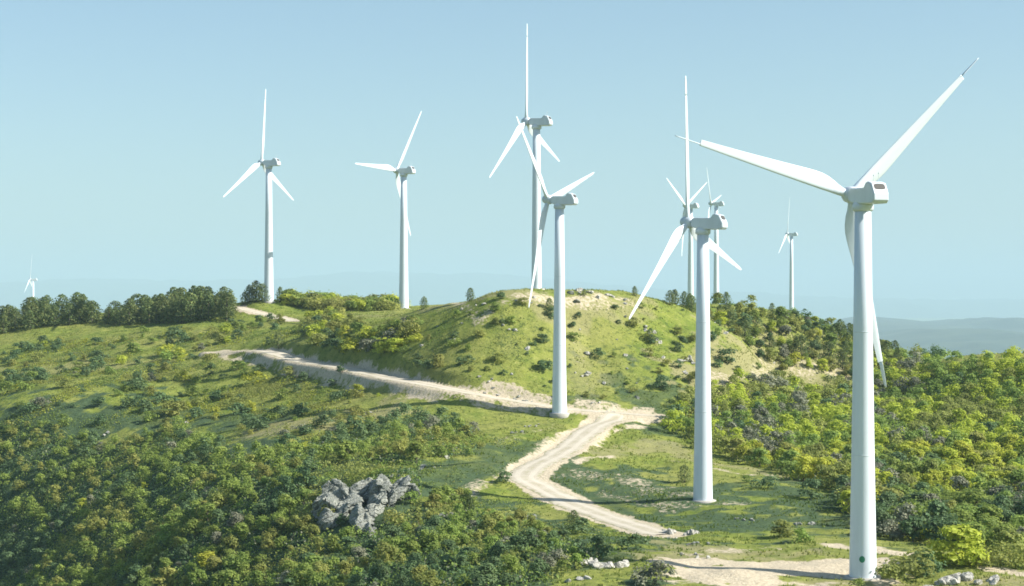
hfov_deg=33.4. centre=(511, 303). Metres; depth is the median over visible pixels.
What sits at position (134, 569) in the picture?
scrub tree
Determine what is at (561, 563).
scrub tree
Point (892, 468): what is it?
broadleaf tree
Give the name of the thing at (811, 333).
crest tree
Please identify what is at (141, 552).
scrub tree
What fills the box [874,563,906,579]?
bush
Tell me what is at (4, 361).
shrub
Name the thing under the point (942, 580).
rock
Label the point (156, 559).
scrub tree
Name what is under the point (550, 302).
pine tree
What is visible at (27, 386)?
shrub
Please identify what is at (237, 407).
shrub
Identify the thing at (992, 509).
broadleaf tree
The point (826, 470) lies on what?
broadleaf tree
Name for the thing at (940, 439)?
broadleaf tree
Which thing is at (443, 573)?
scrub tree
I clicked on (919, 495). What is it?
broadleaf tree
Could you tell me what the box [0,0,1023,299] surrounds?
sky
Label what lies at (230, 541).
scrub tree
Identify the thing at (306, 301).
bush
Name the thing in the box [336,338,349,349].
bush
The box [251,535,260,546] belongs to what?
scrub tree
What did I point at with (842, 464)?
broadleaf tree
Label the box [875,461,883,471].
broadleaf tree
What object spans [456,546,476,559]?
scrub tree
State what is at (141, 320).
pine tree
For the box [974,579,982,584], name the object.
rock
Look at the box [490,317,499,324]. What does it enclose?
shrub
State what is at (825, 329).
crest tree
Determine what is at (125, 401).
shrub
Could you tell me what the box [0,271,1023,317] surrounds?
mountains
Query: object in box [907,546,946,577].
bush
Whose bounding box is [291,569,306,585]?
scrub tree
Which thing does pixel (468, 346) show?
shrub
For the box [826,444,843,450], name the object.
broadleaf tree
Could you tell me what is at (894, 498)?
broadleaf tree
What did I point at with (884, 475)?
broadleaf tree
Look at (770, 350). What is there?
crest tree
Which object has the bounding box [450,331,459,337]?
bush
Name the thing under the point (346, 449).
broadleaf tree
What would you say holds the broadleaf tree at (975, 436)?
on the ground at (606, 329)
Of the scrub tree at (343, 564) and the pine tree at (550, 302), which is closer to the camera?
the scrub tree at (343, 564)
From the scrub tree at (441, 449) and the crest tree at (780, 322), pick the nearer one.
the scrub tree at (441, 449)
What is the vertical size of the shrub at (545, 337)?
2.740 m
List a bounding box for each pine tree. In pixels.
[0,304,14,326]
[0,314,11,333]
[5,311,24,329]
[10,308,23,325]
[20,297,39,321]
[20,310,37,329]
[21,303,38,321]
[25,309,40,325]
[32,304,54,326]
[36,302,49,320]
[40,295,54,311]
[46,305,63,325]
[53,294,69,318]
[60,303,68,318]
[61,303,76,324]
[65,292,87,304]
[68,296,86,321]
[72,304,87,322]
[79,294,90,311]
[85,300,102,318]
[85,301,102,321]
[85,304,98,322]
[100,308,115,324]
[107,300,121,318]
[107,307,120,324]
[112,312,126,324]
[120,302,139,324]
[121,298,139,323]
[125,293,141,315]
[135,304,152,322]
[136,294,151,317]
[138,298,156,323]
[146,301,162,323]
[152,297,171,322]
[156,294,173,311]
[159,305,173,323]
[165,287,176,300]
[166,301,182,320]
[168,291,181,298]
[169,296,189,322]
[174,287,186,297]
[177,294,196,317]
[178,292,203,321]
[185,285,196,293]
[189,287,203,314]
[192,297,213,319]
[198,289,215,301]
[198,294,218,319]
[201,286,215,295]
[210,295,222,315]
[212,291,226,304]
[213,291,237,320]
[217,286,232,303]
[220,292,240,314]
[239,292,249,303]
[244,285,254,300]
[247,280,263,301]
[252,283,271,301]
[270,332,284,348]
[275,287,282,299]
[419,296,427,308]
[462,494,477,511]
[465,288,475,301]
[545,298,553,310]
[564,510,581,529]
[632,286,637,295]
[664,290,675,304]
[669,289,681,303]
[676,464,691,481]
[679,291,688,306]
[684,293,693,308]
[685,295,695,310]
[720,292,732,308]
[724,304,737,325]
[739,319,751,336]
[752,317,765,331]
[767,303,775,315]
[767,335,776,349]
[791,334,810,355]
[815,335,822,345]
[821,341,839,359]
[828,325,837,335]
[834,322,846,340]
[836,350,848,368]
[841,341,849,354]
[843,332,851,346]
[845,323,852,335]
[880,340,892,353]
[890,340,898,347]
[893,353,899,365]
[895,347,902,359]
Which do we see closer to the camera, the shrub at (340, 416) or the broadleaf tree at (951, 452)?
the broadleaf tree at (951, 452)
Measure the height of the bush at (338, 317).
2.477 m
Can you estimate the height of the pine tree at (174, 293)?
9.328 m
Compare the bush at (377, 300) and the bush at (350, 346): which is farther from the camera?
the bush at (377, 300)
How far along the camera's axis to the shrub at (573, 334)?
397.10 m
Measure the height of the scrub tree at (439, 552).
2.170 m
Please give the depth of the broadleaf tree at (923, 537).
233.76 m
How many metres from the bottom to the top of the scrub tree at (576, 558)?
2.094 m
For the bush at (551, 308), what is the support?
on the ground at (606, 329)
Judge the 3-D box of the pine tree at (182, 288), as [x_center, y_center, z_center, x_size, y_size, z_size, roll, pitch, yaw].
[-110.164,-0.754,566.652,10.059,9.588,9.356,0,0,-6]
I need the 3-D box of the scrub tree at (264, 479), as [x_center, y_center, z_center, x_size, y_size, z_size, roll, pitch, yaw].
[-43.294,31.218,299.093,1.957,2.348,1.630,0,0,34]
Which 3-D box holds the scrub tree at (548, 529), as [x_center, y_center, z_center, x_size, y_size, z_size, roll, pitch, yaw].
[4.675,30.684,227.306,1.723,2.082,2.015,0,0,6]
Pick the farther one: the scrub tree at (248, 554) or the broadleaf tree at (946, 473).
the broadleaf tree at (946, 473)
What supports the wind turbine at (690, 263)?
on the ground at (606, 329)
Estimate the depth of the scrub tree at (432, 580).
195.67 m
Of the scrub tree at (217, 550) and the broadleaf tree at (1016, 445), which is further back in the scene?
the broadleaf tree at (1016, 445)
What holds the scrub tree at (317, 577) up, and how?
on the ground at (606, 329)
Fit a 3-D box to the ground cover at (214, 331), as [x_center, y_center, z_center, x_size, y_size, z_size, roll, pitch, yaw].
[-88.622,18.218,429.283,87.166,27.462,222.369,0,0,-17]
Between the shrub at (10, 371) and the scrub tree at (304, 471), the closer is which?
the scrub tree at (304, 471)
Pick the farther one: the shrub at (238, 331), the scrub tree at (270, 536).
the shrub at (238, 331)
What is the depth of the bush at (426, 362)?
384.20 m
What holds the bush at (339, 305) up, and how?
on the ground at (606, 329)
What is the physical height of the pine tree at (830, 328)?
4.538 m
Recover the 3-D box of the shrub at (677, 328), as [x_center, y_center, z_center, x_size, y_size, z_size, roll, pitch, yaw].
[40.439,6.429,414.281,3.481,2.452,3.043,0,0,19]
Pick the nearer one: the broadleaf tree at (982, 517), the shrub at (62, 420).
the broadleaf tree at (982, 517)
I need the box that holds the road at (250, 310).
[234,306,298,320]
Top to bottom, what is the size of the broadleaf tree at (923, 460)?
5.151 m
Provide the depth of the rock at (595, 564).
198.09 m
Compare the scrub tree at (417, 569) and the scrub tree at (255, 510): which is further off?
the scrub tree at (255, 510)
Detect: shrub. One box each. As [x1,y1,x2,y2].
[0,356,15,364]
[0,380,13,391]
[1,368,19,377]
[5,373,24,383]
[8,349,22,354]
[9,358,18,365]
[14,380,39,389]
[15,400,24,406]
[16,367,30,377]
[17,401,40,411]
[20,375,33,380]
[22,340,36,349]
[25,371,37,377]
[28,348,48,360]
[28,397,51,407]
[31,367,44,371]
[32,344,43,351]
[33,372,47,380]
[37,334,49,344]
[49,337,61,346]
[51,341,65,347]
[54,364,68,371]
[55,378,77,387]
[56,413,72,425]
[67,352,76,360]
[71,361,86,369]
[79,366,91,375]
[87,350,110,358]
[87,356,105,365]
[88,360,105,370]
[90,337,102,341]
[92,396,105,403]
[92,414,106,423]
[105,365,116,373]
[114,354,127,364]
[114,389,124,394]
[118,376,149,388]
[119,384,126,390]
[120,334,128,340]
[120,394,138,406]
[125,342,143,351]
[129,393,148,406]
[130,355,143,363]
[131,370,142,381]
[138,400,154,411]
[139,326,150,331]
[142,411,158,421]
[143,385,158,394]
[145,362,158,371]
[146,371,157,380]
[148,337,158,341]
[150,390,172,403]
[154,347,168,354]
[156,343,175,352]
[157,399,181,415]
[157,417,173,423]
[158,348,184,359]
[159,360,172,368]
[160,362,171,369]
[164,327,179,335]
[165,336,173,343]
[170,399,188,411]
[173,326,184,333]
[173,347,187,355]
[176,332,190,342]
[176,354,185,360]
[176,371,192,380]
[184,384,200,395]
[184,396,203,404]
[187,406,203,417]
[188,335,199,341]
[191,376,201,383]
[197,343,204,349]
[199,353,217,359]
[206,406,220,416]
[207,362,215,367]
[207,414,219,420]
[209,390,225,399]
[213,333,227,342]
[217,323,233,332]
[218,373,227,378]
[219,389,235,397]
[221,397,248,407]
[223,336,230,342]
[227,317,238,323]
[227,403,251,415]
[229,360,246,368]
[231,320,241,327]
[231,329,243,337]
[234,394,244,400]
[235,423,246,428]
[238,371,269,382]
[239,368,247,375]
[239,411,256,423]
[240,324,246,330]
[244,416,269,430]
[245,400,257,411]
[246,321,258,327]
[251,364,264,371]
[254,315,264,322]
[257,417,268,427]
[261,401,290,416]
[265,313,275,318]
[266,337,273,343]
[266,412,280,420]
[269,323,278,329]
[271,388,290,399]
[273,431,300,448]
[274,318,285,323]
[279,429,289,435]
[288,404,308,417]
[290,383,302,391]
[290,423,310,430]
[292,402,310,414]
[297,371,308,380]
[297,424,314,434]
[300,322,318,333]
[308,402,323,408]
[312,414,334,427]
[320,408,336,416]
[327,391,344,398]
[328,425,338,430]
[334,412,347,418]
[334,419,345,426]
[345,407,363,417]
[345,415,366,427]
[350,387,364,397]
[350,404,361,413]
[351,383,363,389]
[360,408,370,415]
[410,359,421,364]
[411,353,423,358]
[445,337,461,345]
[462,355,474,362]
[464,344,471,350]
[472,330,486,335]
[486,352,509,362]
[488,302,500,310]
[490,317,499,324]
[495,292,505,296]
[517,296,528,303]
[535,333,549,342]
[545,360,552,368]
[568,330,583,341]
[590,347,605,357]
[626,317,641,325]
[628,386,637,392]
[642,347,653,356]
[646,334,660,342]
[654,367,663,372]
[660,359,671,363]
[661,381,676,389]
[672,325,683,334]
[672,342,683,351]
[686,335,695,339]
[711,359,723,366]
[714,327,721,335]
[786,344,795,352]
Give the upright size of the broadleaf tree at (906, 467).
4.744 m
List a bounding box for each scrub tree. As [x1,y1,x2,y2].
[116,576,126,583]
[121,561,134,574]
[123,565,142,583]
[124,574,138,584]
[125,583,136,585]
[128,561,146,579]
[134,544,153,566]
[137,565,154,581]
[138,577,151,585]
[142,543,164,562]
[149,565,179,585]
[151,552,167,564]
[154,522,173,543]
[155,556,173,573]
[156,540,166,549]
[161,528,184,547]
[162,510,181,530]
[168,554,175,561]
[171,536,181,547]
[172,524,187,534]
[173,561,180,569]
[174,514,191,527]
[176,542,190,557]
[177,538,188,548]
[180,574,191,585]
[183,519,205,537]
[186,562,199,572]
[188,568,207,585]
[189,504,198,518]
[191,548,199,554]
[194,507,205,520]
[194,550,217,570]
[197,502,216,522]
[197,546,207,553]
[201,523,219,536]
[206,485,231,507]
[206,555,223,570]
[207,544,223,556]
[208,571,228,585]
[210,531,221,543]
[212,508,225,523]
[215,569,243,585]
[217,475,243,491]
[220,535,237,548]
[221,548,235,558]
[221,553,241,565]
[222,506,231,513]
[225,551,254,571]
[226,510,244,526]
[227,522,248,540]
[228,494,237,503]
[235,479,256,492]
[237,562,249,578]
[243,489,254,498]
[243,551,255,560]
[244,515,258,530]
[246,569,264,585]
[249,492,258,504]
[249,563,267,583]
[251,464,272,480]
[251,502,268,516]
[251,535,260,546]
[254,554,266,563]
[255,514,272,531]
[259,528,281,543]
[259,537,274,549]
[260,476,267,486]
[266,497,277,514]
[266,573,280,585]
[267,477,280,487]
[269,510,289,520]
[272,467,279,476]
[273,516,288,531]
[273,535,290,549]
[273,570,296,585]
[274,464,290,477]
[274,474,297,495]
[274,493,296,512]
[277,557,293,564]
[277,557,297,572]
[279,471,292,484]
[281,498,299,517]
[281,578,298,585]
[284,560,313,583]
[285,515,304,531]
[286,545,293,554]
[287,456,302,468]
[290,465,301,478]
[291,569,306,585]
[293,464,316,488]
[293,514,314,530]
[294,485,312,504]
[298,552,315,564]
[301,570,316,585]
[302,523,319,540]
[302,554,325,568]
[303,455,320,468]
[304,492,318,508]
[308,571,331,585]
[311,536,323,551]
[312,560,329,574]
[316,504,335,516]
[325,555,339,571]
[326,534,342,551]
[327,551,342,558]
[328,576,338,585]
[332,573,349,585]
[335,560,350,575]
[337,536,355,547]
[339,528,354,537]
[339,557,359,572]
[344,543,357,553]
[346,573,364,585]
[347,546,368,563]
[348,548,358,556]
[348,566,362,575]
[358,556,369,568]
[363,539,376,552]
[364,451,375,460]
[365,563,382,584]
[369,558,388,572]
[372,538,400,559]
[377,446,387,458]
[377,523,404,539]
[377,535,404,560]
[379,566,389,575]
[380,552,389,564]
[380,574,391,585]
[386,436,411,456]
[392,532,417,552]
[393,574,409,585]
[394,553,406,566]
[397,560,408,571]
[400,522,412,532]
[402,560,420,572]
[403,540,420,555]
[404,441,426,463]
[406,553,425,575]
[408,529,430,552]
[409,564,429,580]
[410,513,422,527]
[412,568,440,585]
[416,525,432,538]
[421,515,444,532]
[423,492,443,511]
[423,515,440,524]
[424,509,438,517]
[425,553,437,565]
[426,524,449,547]
[427,541,439,552]
[429,488,446,502]
[433,549,443,559]
[435,446,446,456]
[436,483,457,503]
[436,512,466,533]
[438,554,455,565]
[438,570,446,578]
[439,539,460,554]
[442,523,463,541]
[450,553,472,570]
[452,503,464,517]
[454,486,463,498]
[455,573,473,585]
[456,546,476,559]
[457,533,471,544]
[459,488,475,501]
[463,510,479,528]
[464,496,479,506]
[465,529,474,537]
[467,560,499,585]
[469,520,476,531]
[469,552,479,564]
[471,529,486,539]
[472,547,480,554]
[474,513,493,531]
[480,508,505,520]
[480,555,506,566]
[482,534,498,555]
[483,518,498,534]
[487,539,510,555]
[488,509,505,521]
[490,545,502,560]
[491,520,509,539]
[494,561,502,575]
[497,554,524,578]
[498,570,517,585]
[499,536,514,549]
[502,528,517,537]
[505,516,513,527]
[505,534,527,553]
[508,520,519,530]
[513,507,526,525]
[516,526,546,549]
[518,561,527,570]
[519,551,529,560]
[524,513,540,526]
[528,557,546,578]
[529,551,555,566]
[532,519,546,531]
[536,530,546,543]
[537,543,548,552]
[542,562,551,574]
[543,526,552,532]
[545,530,560,543]
[546,537,562,548]
[548,548,569,561]
[554,530,572,542]
[556,559,569,572]
[568,545,579,557]
[569,553,582,567]
[570,539,587,551]
[586,532,613,557]
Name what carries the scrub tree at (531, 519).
on the ground at (606, 329)
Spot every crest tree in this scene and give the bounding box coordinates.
[713,310,730,324]
[727,324,743,333]
[733,302,744,313]
[735,312,752,326]
[742,302,755,314]
[744,336,755,345]
[749,309,761,320]
[751,327,760,337]
[754,339,764,346]
[756,350,764,356]
[758,306,767,316]
[764,346,777,360]
[766,321,777,333]
[774,306,791,318]
[776,316,788,325]
[776,335,785,345]
[778,325,791,335]
[778,344,790,356]
[779,363,788,371]
[780,356,793,365]
[787,313,800,324]
[788,351,804,366]
[790,310,800,318]
[793,323,800,332]
[800,325,810,333]
[803,319,811,327]
[805,329,820,340]
[805,348,818,357]
[806,358,812,367]
[808,340,822,351]
[810,321,824,328]
[811,316,820,325]
[813,328,822,338]
[816,358,829,371]
[820,324,834,333]
[822,332,838,344]
[823,356,837,369]
[840,364,850,376]
[846,341,852,353]
[893,347,907,357]
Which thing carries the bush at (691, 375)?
on the ground at (606, 329)
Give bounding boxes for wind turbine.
[25,261,37,296]
[223,89,293,302]
[355,111,421,308]
[489,26,559,289]
[516,116,593,418]
[629,76,741,502]
[666,178,706,304]
[675,58,978,580]
[707,172,723,303]
[778,200,797,311]
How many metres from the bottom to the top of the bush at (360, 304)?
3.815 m
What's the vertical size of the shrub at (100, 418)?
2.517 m
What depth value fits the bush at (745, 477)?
295.18 m
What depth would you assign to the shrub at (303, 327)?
450.94 m
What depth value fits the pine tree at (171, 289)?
578.26 m
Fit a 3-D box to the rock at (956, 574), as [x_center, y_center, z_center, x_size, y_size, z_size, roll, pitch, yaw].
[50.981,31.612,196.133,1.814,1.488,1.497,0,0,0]
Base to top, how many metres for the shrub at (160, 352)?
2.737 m
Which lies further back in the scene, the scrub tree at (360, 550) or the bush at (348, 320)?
the bush at (348, 320)
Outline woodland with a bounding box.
[659,292,1023,450]
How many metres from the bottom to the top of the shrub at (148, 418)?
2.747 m
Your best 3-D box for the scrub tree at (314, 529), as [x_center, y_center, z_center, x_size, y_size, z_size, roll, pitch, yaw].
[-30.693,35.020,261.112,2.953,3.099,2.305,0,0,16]
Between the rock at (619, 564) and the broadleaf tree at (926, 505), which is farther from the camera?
the broadleaf tree at (926, 505)
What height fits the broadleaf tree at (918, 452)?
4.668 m
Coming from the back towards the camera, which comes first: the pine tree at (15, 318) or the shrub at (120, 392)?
the pine tree at (15, 318)
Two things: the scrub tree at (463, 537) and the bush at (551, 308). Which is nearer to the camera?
the scrub tree at (463, 537)
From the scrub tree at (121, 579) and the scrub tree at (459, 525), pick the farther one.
the scrub tree at (121, 579)
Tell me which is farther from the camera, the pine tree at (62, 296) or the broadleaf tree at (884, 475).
the pine tree at (62, 296)
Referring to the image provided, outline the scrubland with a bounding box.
[0,400,487,585]
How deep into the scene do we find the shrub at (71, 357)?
488.08 m
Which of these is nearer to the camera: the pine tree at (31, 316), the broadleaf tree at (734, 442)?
the broadleaf tree at (734, 442)
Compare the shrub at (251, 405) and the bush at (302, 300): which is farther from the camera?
the bush at (302, 300)
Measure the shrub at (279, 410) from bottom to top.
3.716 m
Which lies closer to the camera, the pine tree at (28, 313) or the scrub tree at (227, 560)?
the scrub tree at (227, 560)
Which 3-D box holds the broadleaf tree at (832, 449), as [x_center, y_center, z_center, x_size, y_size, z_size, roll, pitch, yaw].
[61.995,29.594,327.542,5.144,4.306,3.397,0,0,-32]
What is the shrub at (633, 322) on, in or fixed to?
on the ground at (606, 329)
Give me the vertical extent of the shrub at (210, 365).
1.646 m
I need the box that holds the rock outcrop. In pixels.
[311,474,420,535]
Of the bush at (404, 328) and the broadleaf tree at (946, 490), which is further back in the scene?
the bush at (404, 328)
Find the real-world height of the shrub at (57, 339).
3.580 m
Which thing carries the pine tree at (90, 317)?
on the ground at (606, 329)
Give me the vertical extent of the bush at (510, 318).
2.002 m
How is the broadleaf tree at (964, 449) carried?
on the ground at (606, 329)
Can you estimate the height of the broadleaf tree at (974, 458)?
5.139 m
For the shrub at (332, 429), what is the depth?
346.02 m
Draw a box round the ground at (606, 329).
[0,289,1023,585]
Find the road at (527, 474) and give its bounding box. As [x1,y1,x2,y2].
[508,413,667,534]
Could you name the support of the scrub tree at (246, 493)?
on the ground at (606, 329)
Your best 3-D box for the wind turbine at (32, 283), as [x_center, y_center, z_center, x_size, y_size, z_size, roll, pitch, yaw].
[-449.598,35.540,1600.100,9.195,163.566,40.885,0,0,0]
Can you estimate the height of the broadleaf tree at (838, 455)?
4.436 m
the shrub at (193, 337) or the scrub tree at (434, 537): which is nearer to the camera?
the scrub tree at (434, 537)
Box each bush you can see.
[275,289,292,300]
[277,294,295,304]
[278,365,292,374]
[286,291,315,304]
[288,297,302,305]
[296,319,311,327]
[299,297,313,305]
[302,297,312,309]
[302,324,322,334]
[303,310,313,316]
[305,292,321,298]
[306,332,328,345]
[307,319,352,351]
[308,296,342,309]
[308,331,319,343]
[311,309,323,316]
[311,315,329,325]
[314,290,335,296]
[318,321,329,332]
[319,315,331,321]
[319,341,328,347]
[321,327,335,340]
[322,338,341,346]
[323,298,337,307]
[323,299,336,309]
[323,320,337,331]
[327,379,336,384]
[329,290,346,298]
[331,314,341,320]
[332,313,346,318]
[333,322,342,331]
[335,303,347,309]
[335,325,349,338]
[336,307,345,317]
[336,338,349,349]
[336,364,344,371]
[336,513,346,524]
[338,341,346,352]
[340,318,352,324]
[341,337,356,345]
[341,339,361,351]
[341,525,355,537]
[344,300,356,307]
[344,312,354,319]
[348,321,364,330]
[351,316,369,328]
[353,300,368,310]
[355,324,373,336]
[357,339,373,351]
[362,300,376,310]
[363,302,373,311]
[367,328,378,337]
[368,324,388,336]
[370,297,384,310]
[370,340,387,352]
[373,296,402,309]
[375,334,402,351]
[379,319,394,328]
[380,328,397,341]
[382,335,407,351]
[382,507,407,523]
[388,294,410,302]
[388,319,400,328]
[394,315,420,337]
[398,314,424,327]
[399,344,409,351]
[400,491,421,503]
[409,333,422,340]
[420,360,430,368]
[431,352,445,367]
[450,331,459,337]
[455,356,463,364]
[457,424,473,435]
[496,470,512,482]
[505,316,515,322]
[536,359,549,369]
[543,306,553,318]
[566,515,591,532]
[614,530,650,550]
[628,566,661,585]
[639,330,654,338]
[639,556,676,585]
[653,374,670,388]
[662,401,687,417]
[672,360,683,367]
[677,335,687,342]
[683,408,694,417]
[685,371,694,378]
[710,331,716,340]
[717,346,736,361]
[740,474,750,481]
[745,474,779,487]
[752,323,765,334]
[770,519,796,536]
[781,339,793,348]
[791,527,813,542]
[797,474,823,498]
[825,373,835,380]
[848,577,864,585]
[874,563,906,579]
[878,543,935,580]
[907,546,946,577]
[924,538,964,566]
[929,523,984,565]
[934,551,951,566]
[956,536,991,564]
[970,540,1012,567]
[990,529,1023,565]
[1004,540,1023,566]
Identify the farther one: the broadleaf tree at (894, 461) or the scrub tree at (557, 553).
the broadleaf tree at (894, 461)
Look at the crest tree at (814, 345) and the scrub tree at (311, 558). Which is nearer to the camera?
the scrub tree at (311, 558)
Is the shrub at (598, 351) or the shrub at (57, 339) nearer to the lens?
the shrub at (598, 351)
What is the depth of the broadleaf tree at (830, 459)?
309.35 m
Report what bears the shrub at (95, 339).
on the ground at (606, 329)
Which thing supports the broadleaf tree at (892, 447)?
on the ground at (606, 329)
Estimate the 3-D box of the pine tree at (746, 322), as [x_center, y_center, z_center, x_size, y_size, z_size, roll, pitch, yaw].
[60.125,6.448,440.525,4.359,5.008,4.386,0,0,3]
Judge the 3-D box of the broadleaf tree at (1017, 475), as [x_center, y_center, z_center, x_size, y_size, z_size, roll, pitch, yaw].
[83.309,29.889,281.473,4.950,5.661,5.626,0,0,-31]
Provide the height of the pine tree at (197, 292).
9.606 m
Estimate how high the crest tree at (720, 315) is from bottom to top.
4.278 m
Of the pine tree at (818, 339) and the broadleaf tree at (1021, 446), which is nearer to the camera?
the broadleaf tree at (1021, 446)
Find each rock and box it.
[588,561,602,567]
[601,562,610,568]
[606,561,614,567]
[613,561,623,567]
[622,560,629,566]
[667,528,673,534]
[938,575,954,584]
[938,577,945,584]
[949,579,959,584]
[950,572,960,576]
[960,572,973,580]
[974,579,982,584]
[989,578,998,584]
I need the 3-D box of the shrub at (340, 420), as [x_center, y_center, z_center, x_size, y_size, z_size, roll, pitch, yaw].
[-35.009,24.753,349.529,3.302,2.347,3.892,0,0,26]
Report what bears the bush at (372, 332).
on the ground at (606, 329)
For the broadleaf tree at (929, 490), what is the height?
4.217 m
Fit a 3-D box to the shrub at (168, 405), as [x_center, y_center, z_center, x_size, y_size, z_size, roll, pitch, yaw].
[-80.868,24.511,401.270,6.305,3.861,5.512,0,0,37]
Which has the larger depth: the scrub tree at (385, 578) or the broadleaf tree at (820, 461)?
the broadleaf tree at (820, 461)
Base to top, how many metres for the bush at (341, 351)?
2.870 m
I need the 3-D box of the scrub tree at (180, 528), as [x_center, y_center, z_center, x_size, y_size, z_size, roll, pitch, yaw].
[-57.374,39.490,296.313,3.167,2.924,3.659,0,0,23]
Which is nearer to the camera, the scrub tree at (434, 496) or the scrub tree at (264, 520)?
the scrub tree at (434, 496)
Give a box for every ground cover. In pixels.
[0,322,375,448]
[388,425,684,583]
[398,300,811,398]
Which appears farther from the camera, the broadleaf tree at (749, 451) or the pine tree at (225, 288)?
the pine tree at (225, 288)
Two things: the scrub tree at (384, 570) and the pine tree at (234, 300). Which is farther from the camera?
the pine tree at (234, 300)
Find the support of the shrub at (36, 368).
on the ground at (606, 329)
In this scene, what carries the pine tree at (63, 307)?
on the ground at (606, 329)
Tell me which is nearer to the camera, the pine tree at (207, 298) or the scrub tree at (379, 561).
the scrub tree at (379, 561)
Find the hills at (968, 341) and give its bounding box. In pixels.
[878,328,1023,358]
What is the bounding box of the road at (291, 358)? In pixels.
[215,350,656,415]
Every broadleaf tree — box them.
[333,439,357,462]
[718,437,729,450]
[723,437,745,458]
[733,445,751,461]
[741,440,754,447]
[741,447,758,464]
[744,446,772,466]
[752,441,763,454]
[763,443,773,454]
[763,450,773,461]
[769,441,799,458]
[773,448,785,460]
[775,448,799,472]
[781,460,795,475]
[789,453,815,480]
[790,446,803,462]
[790,463,801,474]
[797,445,805,450]
[798,445,825,459]
[804,439,827,456]
[808,457,832,477]
[809,455,818,475]
[813,464,828,478]
[817,464,839,488]
[822,456,834,463]
[825,447,837,456]
[825,471,839,489]
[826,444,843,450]
[827,441,844,451]
[827,451,843,461]
[828,456,850,474]
[828,484,849,505]
[834,474,850,489]
[834,485,850,505]
[837,489,850,512]
[839,442,850,455]
[839,453,850,468]
[841,468,850,475]
[875,456,886,470]
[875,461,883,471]
[875,467,880,477]
[875,483,887,498]
[875,491,895,509]
[876,501,890,514]
[876,503,890,519]
[876,509,895,536]
[876,518,906,539]
[877,464,896,475]
[878,454,886,468]
[878,470,894,483]
[879,486,903,502]
[881,449,892,455]
[882,455,899,470]
[882,456,902,472]
[882,475,908,487]
[884,467,899,482]
[885,450,906,462]
[886,489,900,506]
[886,505,898,522]
[887,443,897,451]
[890,484,912,494]
[892,502,916,534]
[893,443,910,461]
[895,461,914,475]
[896,488,927,505]
[896,496,927,518]
[898,473,917,486]
[898,515,923,541]
[902,440,912,445]
[904,454,920,476]
[905,448,913,457]
[906,441,927,448]
[906,448,924,458]
[907,481,931,491]
[907,514,930,538]
[911,472,924,483]
[912,437,922,443]
[913,458,940,476]
[914,445,932,452]
[918,440,930,447]
[919,455,928,472]
[919,486,943,499]
[919,499,949,531]
[919,523,934,538]
[920,468,942,484]
[921,457,943,474]
[921,493,941,504]
[921,496,937,512]
[921,516,944,539]
[924,453,946,462]
[926,510,961,531]
[927,480,943,487]
[929,446,942,457]
[931,436,946,445]
[931,517,962,541]
[932,484,944,495]
[936,467,953,484]
[937,446,955,458]
[938,442,950,447]
[938,464,951,484]
[939,482,958,496]
[939,489,950,495]
[939,489,955,501]
[943,446,964,464]
[944,468,960,485]
[944,499,956,511]
[945,432,961,446]
[946,459,964,467]
[948,440,966,457]
[948,507,975,524]
[950,465,965,475]
[950,475,969,491]
[950,499,974,510]
[953,492,966,504]
[953,503,983,522]
[954,469,982,490]
[955,485,993,505]
[958,437,972,445]
[958,444,975,465]
[959,520,989,542]
[961,475,991,490]
[962,452,986,468]
[968,430,985,446]
[969,521,986,543]
[973,440,985,456]
[973,464,989,471]
[974,470,988,484]
[974,513,999,526]
[975,504,1003,524]
[977,441,996,459]
[977,449,1001,467]
[980,498,991,504]
[980,516,997,547]
[981,455,1005,467]
[982,464,996,470]
[982,476,1013,491]
[983,478,1006,495]
[983,484,1014,496]
[983,530,1005,550]
[984,471,1001,479]
[985,523,1015,553]
[990,445,1006,465]
[991,482,1023,504]
[992,494,1015,521]
[993,488,1015,500]
[996,432,1019,446]
[996,470,1016,487]
[997,503,1016,523]
[1001,433,1018,447]
[1001,444,1017,452]
[1002,465,1016,484]
[1002,522,1017,530]
[1003,448,1020,465]
[1004,469,1023,493]
[1004,517,1022,530]
[1006,456,1023,467]
[1008,459,1023,470]
[1009,491,1022,513]
[1009,497,1023,517]
[1009,514,1023,526]
[1010,469,1023,491]
[1011,436,1023,454]
[1015,481,1023,494]
[1016,526,1023,533]
[1016,531,1023,546]
[1017,440,1023,450]
[1017,449,1023,457]
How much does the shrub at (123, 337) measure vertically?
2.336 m
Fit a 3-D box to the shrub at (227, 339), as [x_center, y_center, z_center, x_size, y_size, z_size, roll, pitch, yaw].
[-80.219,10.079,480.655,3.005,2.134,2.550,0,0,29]
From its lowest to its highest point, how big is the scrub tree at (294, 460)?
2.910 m
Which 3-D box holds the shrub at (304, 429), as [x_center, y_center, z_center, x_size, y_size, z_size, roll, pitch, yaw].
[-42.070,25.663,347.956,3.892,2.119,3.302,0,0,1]
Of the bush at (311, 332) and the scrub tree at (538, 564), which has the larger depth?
the bush at (311, 332)
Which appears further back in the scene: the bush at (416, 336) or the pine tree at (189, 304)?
the pine tree at (189, 304)
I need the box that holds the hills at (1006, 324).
[829,317,1023,336]
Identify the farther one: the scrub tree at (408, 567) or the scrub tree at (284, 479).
the scrub tree at (284, 479)
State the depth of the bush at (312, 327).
446.01 m
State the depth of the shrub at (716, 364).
402.85 m
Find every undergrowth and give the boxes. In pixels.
[0,414,617,585]
[667,357,1023,553]
[679,305,885,374]
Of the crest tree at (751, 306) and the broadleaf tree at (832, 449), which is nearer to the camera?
the broadleaf tree at (832, 449)
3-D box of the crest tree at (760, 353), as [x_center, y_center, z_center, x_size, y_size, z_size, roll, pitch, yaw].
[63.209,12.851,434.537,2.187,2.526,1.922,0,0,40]
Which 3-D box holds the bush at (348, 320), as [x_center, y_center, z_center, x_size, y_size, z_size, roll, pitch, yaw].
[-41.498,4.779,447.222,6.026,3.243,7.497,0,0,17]

